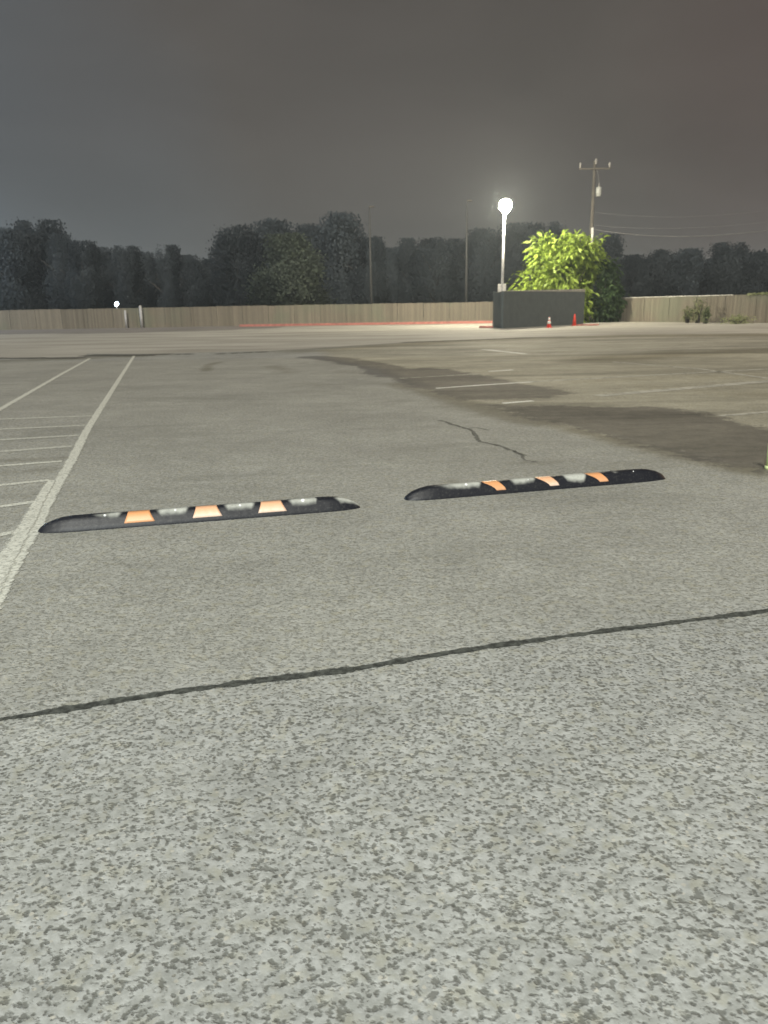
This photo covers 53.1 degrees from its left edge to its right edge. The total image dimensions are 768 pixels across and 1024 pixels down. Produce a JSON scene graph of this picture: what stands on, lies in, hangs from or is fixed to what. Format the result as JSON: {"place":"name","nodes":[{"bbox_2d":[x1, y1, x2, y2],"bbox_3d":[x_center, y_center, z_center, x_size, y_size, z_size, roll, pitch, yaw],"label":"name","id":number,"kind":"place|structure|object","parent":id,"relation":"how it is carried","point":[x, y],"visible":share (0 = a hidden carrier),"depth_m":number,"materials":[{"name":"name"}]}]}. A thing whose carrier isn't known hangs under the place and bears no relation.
{"place":"outdoors","nodes":[
{"label":"outdoors","id":0,"kind":"place"},
{"bbox_2d":[0,326,284,333],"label":"dirt verge","id":1,"kind":"structure","parent":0,"point":[102,330],"depth_m":62.97,"materials":[{"name":"brown soil"}]},
{"bbox_2d":[124,310,127,327],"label":"fence post","id":2,"kind":"object","parent":1,"relation":"on","point":[125,315],"visible":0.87,"depth_m":71.26,"materials":[{"name":"metal"}]},
{"bbox_2d":[139,306,143,327],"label":"fence post","id":3,"kind":"object","parent":1,"relation":"on","point":[141,316],"visible":1,"depth_m":71.19,"materials":[{"name":"metal"}]},
{"bbox_2d":[0,333,767,1023],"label":"parking lot","id":4,"kind":"structure","parent":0,"point":[564,831],"depth_m":2.88,"materials":[{"name":"grey asphalt"}]},
{"bbox_2d":[0,530,14,535],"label":"hatch line","id":5,"kind":"object","parent":4,"relation":"on","point":[6,533],"visible":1,"depth_m":5.08,"materials":[{"name":"paint"}]},
{"bbox_2d":[0,501,32,506],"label":"hatch line","id":6,"kind":"object","parent":4,"relation":"on","point":[15,504],"visible":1,"depth_m":5.85,"materials":[{"name":"paint"}]},
{"bbox_2d":[0,479,48,485],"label":"hatch line","id":7,"kind":"object","parent":4,"relation":"on","point":[23,482],"visible":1,"depth_m":6.60,"materials":[{"name":"paint"}]},
{"bbox_2d":[0,480,54,593],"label":"parking line","id":8,"kind":"object","parent":4,"relation":"on","point":[9,553],"visible":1,"depth_m":5.03,"materials":[{"name":"paint"}]},
{"bbox_2d":[0,460,61,466],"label":"hatch line","id":9,"kind":"object","parent":4,"relation":"on","point":[29,463],"visible":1,"depth_m":7.44,"materials":[{"name":"paint"}]},
{"bbox_2d":[0,445,71,451],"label":"hatch line","id":10,"kind":"object","parent":4,"relation":"on","point":[35,448],"visible":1,"depth_m":8.25,"materials":[{"name":"paint"}]},
{"bbox_2d":[0,435,78,439],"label":"hatch line","id":11,"kind":"object","parent":4,"relation":"on","point":[39,437],"visible":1,"depth_m":9.00,"materials":[{"name":"paint"}]},
{"bbox_2d":[0,425,84,429],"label":"hatch line","id":12,"kind":"object","parent":4,"relation":"on","point":[42,427],"visible":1,"depth_m":9.81,"materials":[{"name":"paint"}]},
{"bbox_2d":[0,358,90,410],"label":"parking line","id":13,"kind":"object","parent":4,"relation":"on","point":[26,394],"visible":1,"depth_m":14.94,"materials":[{"name":"paint"}]},
{"bbox_2d":[0,415,90,419],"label":"hatch line","id":14,"kind":"object","parent":4,"relation":"on","point":[45,417],"visible":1,"depth_m":10.73,"materials":[{"name":"paint"}]},
{"bbox_2d":[0,356,134,608],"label":"parking line","id":15,"kind":"object","parent":4,"relation":"on","point":[47,503],"visible":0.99,"depth_m":6.25,"materials":[{"name":"paint"}]},
{"bbox_2d":[82,354,155,355],"bbox_3d":[-8.914,-5.313,26.037,2.780,0.001,1.262,2,15,12],"label":"lane joint","id":16,"kind":"object","parent":4,"relation":"on","point":[119,355],"visible":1,"depth_m":26.10,"materials":[{"name":"black asphalt"}]},
{"bbox_2d":[38,496,359,532],"bbox_3d":[-1.242,-0.001,5.360,2.188,0.097,0.170,-5,15,-13],"label":"speed bump","id":17,"kind":"object","parent":4,"relation":"on","point":[141,518],"visible":1,"depth_m":5.29,"materials":[{"name":"rubber"}]},
{"bbox_2d":[0,608,767,720],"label":"pavement crack","id":18,"kind":"object","parent":4,"relation":"on","point":[232,683],"visible":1,"depth_m":3.08,"materials":[{"name":"black asphalt"}]},
{"bbox_2d":[409,374,469,377],"bbox_3d":[1.192,-2.850,16.115,1.888,0.001,0.120,-7,16,-23],"label":"stall line","id":19,"kind":"object","parent":4,"relation":"on","point":[436,376],"visible":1,"depth_m":16.05,"materials":[{"name":"paint"}]},
{"bbox_2d":[401,337,538,342],"bbox_3d":[4.335,-7.487,33.364,8.242,0.001,1.123,-7,16,-23],"label":"lane joint","id":20,"kind":"object","parent":4,"relation":"on","point":[467,340],"visible":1,"depth_m":32.96,"materials":[{"name":"black asphalt"}]},
{"bbox_2d":[438,420,521,453],"bbox_3d":[1.020,-0.857,8.612,0.216,0.001,2.576,-4,15,-11],"label":"pavement crack","id":21,"kind":"object","parent":4,"relation":"on","point":[477,436],"visible":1,"depth_m":8.48,"materials":[{"name":"black asphalt"}]},
{"bbox_2d":[481,349,524,353],"bbox_3d":[3.786,-5.095,24.412,0.200,0.001,3.037,-6,16,-17],"label":"stall line","id":22,"kind":"object","parent":4,"relation":"on","point":[503,351],"visible":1,"depth_m":24.41,"materials":[{"name":"white paint"}]},
{"bbox_2d":[484,382,526,384],"bbox_3d":[2.340,-2.403,14.355,1.048,0.001,0.120,-7,16,-22],"label":"stall line","id":23,"kind":"object","parent":4,"relation":"on","point":[505,383],"visible":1,"depth_m":14.32,"materials":[{"name":"white paint"}]},
{"bbox_2d":[404,469,665,500],"bbox_3d":[1.237,-0.234,6.081,2.243,0.094,0.170,-5,15,-15],"label":"speed bump","id":24,"kind":"object","parent":4,"relation":"on","point":[491,487],"visible":1,"depth_m":6.00,"materials":[{"name":"rubber"}]},
{"bbox_2d":[528,369,762,381],"bbox_3d":[5.495,-2.767,15.518,5.814,0.001,0.180,-6,16,-19],"label":"stall line","id":25,"kind":"object","parent":4,"relation":"on","point":[643,375],"visible":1,"depth_m":15.43,"materials":[{"name":"paint"}]},
{"bbox_2d":[596,380,767,395],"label":"stall line","id":26,"kind":"object","parent":4,"relation":"on","point":[683,388],"visible":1,"depth_m":12.96,"materials":[{"name":"paint"}]},
{"bbox_2d":[702,369,765,377],"bbox_3d":[7.051,-2.816,15.603,0.160,0.001,2.423,-3,15,-7],"label":"stall line","id":27,"kind":"object","parent":4,"relation":"on","point":[737,373],"visible":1,"depth_m":15.29,"materials":[{"name":"paint"}]},
{"bbox_2d":[719,411,767,415],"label":"stall line","id":28,"kind":"object","parent":4,"relation":"on","point":[744,413],"visible":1,"depth_m":9.93,"materials":[{"name":"paint"}]},
{"bbox_2d":[764,448,767,469],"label":"marker post","id":29,"kind":"object","parent":4,"relation":"on","point":[766,466],"visible":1,"depth_m":6.62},
{"bbox_2d":[0,320,767,357],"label":"concrete lane","id":30,"kind":"structure","parent":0,"point":[80,345],"depth_m":39.97,"materials":[{"name":"grey concrete"}]},
{"bbox_2d":[0,357,83,358],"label":"lane joint","id":31,"kind":"object","parent":30,"relation":"on","point":[42,357],"visible":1,"depth_m":25.21,"materials":[{"name":"black asphalt"}]},
{"bbox_2d":[0,302,592,329],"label":"wooden fence","id":32,"kind":"object","parent":30,"relation":"on","point":[153,317],"visible":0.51,"depth_m":71.64,"materials":[{"name":"brown wood"}]},
{"bbox_2d":[241,323,482,326],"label":"fire lane paint","id":33,"kind":"object","parent":30,"relation":"on","point":[381,324],"visible":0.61,"depth_m":66.77,"materials":[{"name":"red paint"}]},
{"bbox_2d":[239,321,492,326],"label":"kerb","id":34,"kind":"structure","parent":30,"relation":"on","point":[446,322],"depth_m":67.63,"materials":[{"name":"red paint"}]},
{"bbox_2d":[498,198,510,291],"bbox_3d":[8.927,-18.520,57.205,0.881,8.974,0.851,-1,15,0],"label":"street lamp","id":35,"kind":"object","parent":30,"relation":"on","point":[505,205],"visible":0.77,"depth_m":56.70,"materials":[{"name":"metal"}]},
{"bbox_2d":[493,289,584,327],"bbox_3d":[11.063,-14.405,54.199,2.210,2.490,12.303,13,20,42],"label":"dumpster enclosure","id":36,"kind":"object","parent":30,"relation":"on","point":[525,308],"visible":0.88,"depth_m":51.95,"materials":[{"name":"concrete"}]},
{"bbox_2d":[546,317,551,327],"bbox_3d":[10.590,-12.155,49.297,0.360,0.660,0.360,-1,15,0],"label":"traffic cone","id":37,"kind":"object","parent":30,"relation":"on","point":[549,324],"visible":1,"depth_m":49.22,"materials":[{"name":"plastic"}]},
{"bbox_2d":[506,229,610,322],"bbox_3d":[14.087,-18.604,61.437,7.304,7.866,6.718,-11,18,-34],"label":"leafy bush","id":38,"kind":"object","parent":30,"relation":"on","point":[573,260],"visible":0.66,"depth_m":60.37,"materials":[{"name":"green plant"}]},
{"bbox_2d":[571,314,575,325],"bbox_3d":[13.118,-13.229,52.949,0.360,0.780,0.360,-1,15,0],"label":"traffic cone","id":39,"kind":"object","parent":30,"relation":"on","point":[574,321],"visible":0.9,"depth_m":52.88,"materials":[{"name":"plastic"}]},
{"bbox_2d":[576,324,598,325],"bbox_3d":[13.928,-12.813,52.653,1.500,0.100,0.250,-1,15,0],"label":"wheel stop","id":40,"kind":"object","parent":30,"relation":"on","point":[586,324],"visible":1,"depth_m":52.53,"materials":[{"name":"red paint"}]},
{"bbox_2d":[579,158,610,320],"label":"utility pole","id":41,"kind":"object","parent":30,"relation":"on","point":[598,188],"visible":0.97,"depth_m":65.09,"materials":[{"name":"wood"}]},
{"bbox_2d":[597,211,761,216],"bbox_3d":[26.139,-24.090,61.179,18.880,0.940,0.471,8,17,31],"label":"overhead wire","id":42,"kind":"object","parent":41,"relation":"attached to","point":[690,216],"visible":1,"depth_m":62.16,"materials":[{"name":"black metal"}]},
{"bbox_2d":[597,222,762,228],"bbox_3d":[26.191,-23.182,61.420,18.995,0.752,0.475,8,17,31],"label":"overhead wire","id":43,"kind":"object","parent":41,"relation":"attached to","point":[675,228],"visible":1,"depth_m":63.38,"materials":[{"name":"black metal"}]},
{"bbox_2d":[594,229,767,236],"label":"overhead wire","id":44,"kind":"object","parent":41,"relation":"attached to","point":[680,236],"visible":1,"depth_m":62.99,"materials":[{"name":"black metal"}]},
{"bbox_2d":[584,257,629,322],"bbox_3d":[17.588,-17.451,61.176,3.954,5.326,2.971,-1,15,0],"label":"shrub","id":45,"kind":"object","parent":30,"relation":"on","point":[609,300],"visible":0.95,"depth_m":60.69,"materials":[{"name":"green plant"}]},
{"bbox_2d":[598,294,767,322],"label":"wooden fence","id":46,"kind":"object","parent":30,"relation":"on","point":[658,309],"visible":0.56,"depth_m":55.89,"materials":[{"name":"brown wood"}]},
{"bbox_2d":[747,292,767,295],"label":"creeper","id":47,"kind":"object","parent":46,"relation":"attached to","point":[761,293],"visible":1,"depth_m":51.27,"materials":[{"name":"green plant"}]},
{"bbox_2d":[680,306,694,322],"bbox_3d":[21.654,-13.997,54.793,0.950,1.372,0.885,-9,17,-28],"label":"weed clump","id":48,"kind":"object","parent":30,"relation":"on","point":[687,315],"visible":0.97,"depth_m":54.73,"materials":[{"name":"green plant"}]},
{"bbox_2d":[689,296,705,322],"bbox_3d":[22.155,-14.171,54.268,1.306,2.049,0.974,-11,18,-32],"label":"weed clump","id":49,"kind":"object","parent":30,"relation":"on","point":[698,317],"visible":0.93,"depth_m":54.19,"materials":[{"name":"green plant"}]},
{"bbox_2d":[700,305,711,323],"bbox_3d":[22.056,-13.540,52.681,0.711,1.407,0.928,-8,16,-23],"label":"weed clump","id":50,"kind":"object","parent":30,"relation":"on","point":[706,314],"visible":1,"depth_m":52.55,"materials":[{"name":"green plant"}]},
{"bbox_2d":[717,313,756,323],"bbox_3d":[23.232,-12.486,50.189,2.929,0.946,0.994,-1,15,0],"label":"weed clump","id":51,"kind":"object","parent":30,"relation":"on","point":[738,318],"visible":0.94,"depth_m":50.13,"materials":[{"name":"green plant"}]},
{"bbox_2d":[0,0,767,284],"label":"sky","id":52,"kind":"structure","parent":0,"point":[146,124],"materials":[{"name":"grey"}]},
{"label":"ground","id":53,"kind":"structure","parent":0,"visible":0},
{"bbox_2d":[0,227,61,325],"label":"tree","id":54,"kind":"object","parent":53,"relation":"on","point":[13,252],"visible":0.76,"depth_m":80.88,"materials":[{"name":"green plant"}]},
{"bbox_2d":[4,216,71,306],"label":"tree","id":55,"kind":"object","parent":53,"relation":"on","point":[39,238],"visible":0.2,"depth_m":84.14,"materials":[{"name":"green plant"}]},
{"bbox_2d":[39,232,79,326],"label":"tree","id":56,"kind":"object","parent":53,"relation":"on","point":[57,252],"visible":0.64,"depth_m":82.77,"materials":[{"name":"green plant"}]},
{"bbox_2d":[60,240,109,326],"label":"tree","id":57,"kind":"object","parent":53,"relation":"on","point":[86,290],"visible":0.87,"depth_m":81.42,"materials":[{"name":"green plant"}]},
{"bbox_2d":[98,246,118,320],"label":"tree","id":58,"kind":"object","parent":53,"relation":"on","point":[109,302],"visible":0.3,"depth_m":87.14,"materials":[{"name":"green plant"}]},
{"bbox_2d":[103,245,150,321],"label":"tree","id":59,"kind":"object","parent":53,"relation":"on","point":[125,276],"visible":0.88,"depth_m":83.18,"materials":[{"name":"green plant"}]},
{"bbox_2d":[137,251,162,307],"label":"tree","id":60,"kind":"object","parent":53,"relation":"on","point":[152,291],"visible":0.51,"depth_m":89.88,"materials":[{"name":"green plant"}]},
{"bbox_2d":[147,244,183,322],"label":"tree","id":61,"kind":"object","parent":53,"relation":"on","point":[168,267],"visible":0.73,"depth_m":85.56,"materials":[{"name":"green plant"}]},
{"bbox_2d":[177,254,215,322],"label":"tree","id":62,"kind":"object","parent":53,"relation":"on","point":[193,280],"visible":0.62,"depth_m":87.18,"materials":[{"name":"green plant"}]},
{"bbox_2d":[196,258,220,321],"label":"tree","id":63,"kind":"object","parent":53,"relation":"on","point":[204,261],"visible":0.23,"depth_m":88.87,"materials":[{"name":"green plant"}]},
{"bbox_2d":[201,223,266,319],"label":"tree","id":64,"kind":"object","parent":53,"relation":"on","point":[240,254],"visible":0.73,"depth_m":80.89,"materials":[{"name":"green plant"}]},
{"bbox_2d":[245,217,314,322],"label":"tree","id":65,"kind":"object","parent":53,"relation":"on","point":[271,226],"visible":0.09,"depth_m":81.54,"materials":[{"name":"green plant"}]},
{"bbox_2d":[235,232,337,322],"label":"tree","id":66,"kind":"object","parent":53,"relation":"on","point":[290,271],"visible":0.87,"depth_m":74.88,"materials":[{"name":"green plant"}]},
{"bbox_2d":[290,223,325,319],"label":"tree","id":67,"kind":"object","parent":53,"relation":"on","point":[307,229],"visible":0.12,"depth_m":86.02,"materials":[{"name":"green plant"}]},
{"bbox_2d":[312,211,386,321],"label":"tree","id":68,"kind":"object","parent":53,"relation":"on","point":[340,245],"visible":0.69,"depth_m":82.20,"materials":[{"name":"green plant"}]},
{"bbox_2d":[348,235,391,314],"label":"tree","id":69,"kind":"object","parent":53,"relation":"on","point":[379,281],"visible":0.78,"depth_m":81.44,"materials":[{"name":"green plant"}]},
{"bbox_2d":[369,206,373,305],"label":"light pole","id":70,"kind":"object","parent":53,"relation":"on","point":[370,279],"visible":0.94,"depth_m":74.29,"materials":[{"name":"grey metal"}]},
{"bbox_2d":[382,246,406,313],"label":"tree","id":71,"kind":"object","parent":53,"relation":"on","point":[393,268],"visible":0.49,"depth_m":86.73,"materials":[{"name":"green plant"}]},
{"bbox_2d":[394,237,423,313],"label":"tree","id":72,"kind":"object","parent":53,"relation":"on","point":[406,245],"visible":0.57,"depth_m":85.03,"materials":[{"name":"green plant"}]},
{"bbox_2d":[78,248,766,321],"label":"distant wood","id":73,"kind":"object","parent":53,"relation":"on","point":[764,250],"depth_m":94.56,"materials":[{"name":"green plant"}]},
{"bbox_2d":[403,236,463,316],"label":"tree","id":74,"kind":"object","parent":53,"relation":"on","point":[433,258],"visible":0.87,"depth_m":83.28,"materials":[{"name":"green plant"}]},
{"bbox_2d":[443,238,476,319],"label":"tree","id":75,"kind":"object","parent":53,"relation":"on","point":[458,246],"visible":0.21,"depth_m":86.63,"materials":[{"name":"green plant"}]},
{"bbox_2d":[464,200,471,319],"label":"light pole","id":76,"kind":"object","parent":53,"relation":"on","point":[466,274],"visible":0.94,"depth_m":73.25,"materials":[{"name":"grey metal"}]},
{"bbox_2d":[455,227,511,319],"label":"tree","id":77,"kind":"object","parent":53,"relation":"on","point":[483,274],"visible":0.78,"depth_m":84.62,"materials":[{"name":"green plant"}]},
{"bbox_2d":[493,221,533,290],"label":"tree","id":78,"kind":"object","parent":53,"relation":"on","point":[515,234],"visible":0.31,"depth_m":86.06,"materials":[{"name":"green plant"}]},
{"bbox_2d":[519,221,571,289],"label":"tree","id":79,"kind":"object","parent":53,"relation":"on","point":[554,229],"visible":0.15,"depth_m":84.72,"materials":[{"name":"green plant"}]},
{"bbox_2d":[591,233,631,299],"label":"tree","id":80,"kind":"object","parent":53,"relation":"on","point":[612,247],"visible":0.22,"depth_m":78.56,"materials":[{"name":"green plant"}]},
{"bbox_2d":[621,254,663,301],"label":"tree","id":81,"kind":"object","parent":53,"relation":"on","point":[640,280],"visible":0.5,"depth_m":83.11,"materials":[{"name":"green plant"}]},
{"bbox_2d":[642,248,680,314],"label":"tree","id":82,"kind":"object","parent":53,"relation":"on","point":[660,260],"visible":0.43,"depth_m":84.74,"materials":[{"name":"green plant"}]},
{"bbox_2d":[658,247,714,315],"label":"tree","id":83,"kind":"object","parent":53,"relation":"on","point":[689,264],"visible":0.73,"depth_m":83.26,"materials":[{"name":"green plant"}]},
{"bbox_2d":[700,258,715,291],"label":"tree","id":84,"kind":"object","parent":53,"relation":"on","point":[707,260],"visible":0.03,"depth_m":87.42,"materials":[{"name":"green plant"}]},
{"bbox_2d":[700,242,755,311],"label":"tree","id":85,"kind":"object","parent":53,"relation":"on","point":[727,269],"visible":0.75,"depth_m":80.93,"materials":[{"name":"green plant"}]},
{"bbox_2d":[729,251,767,314],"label":"tree","id":86,"kind":"object","parent":53,"relation":"on","point":[758,275],"visible":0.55,"depth_m":79.64,"materials":[{"name":"green plant"}]}
]}

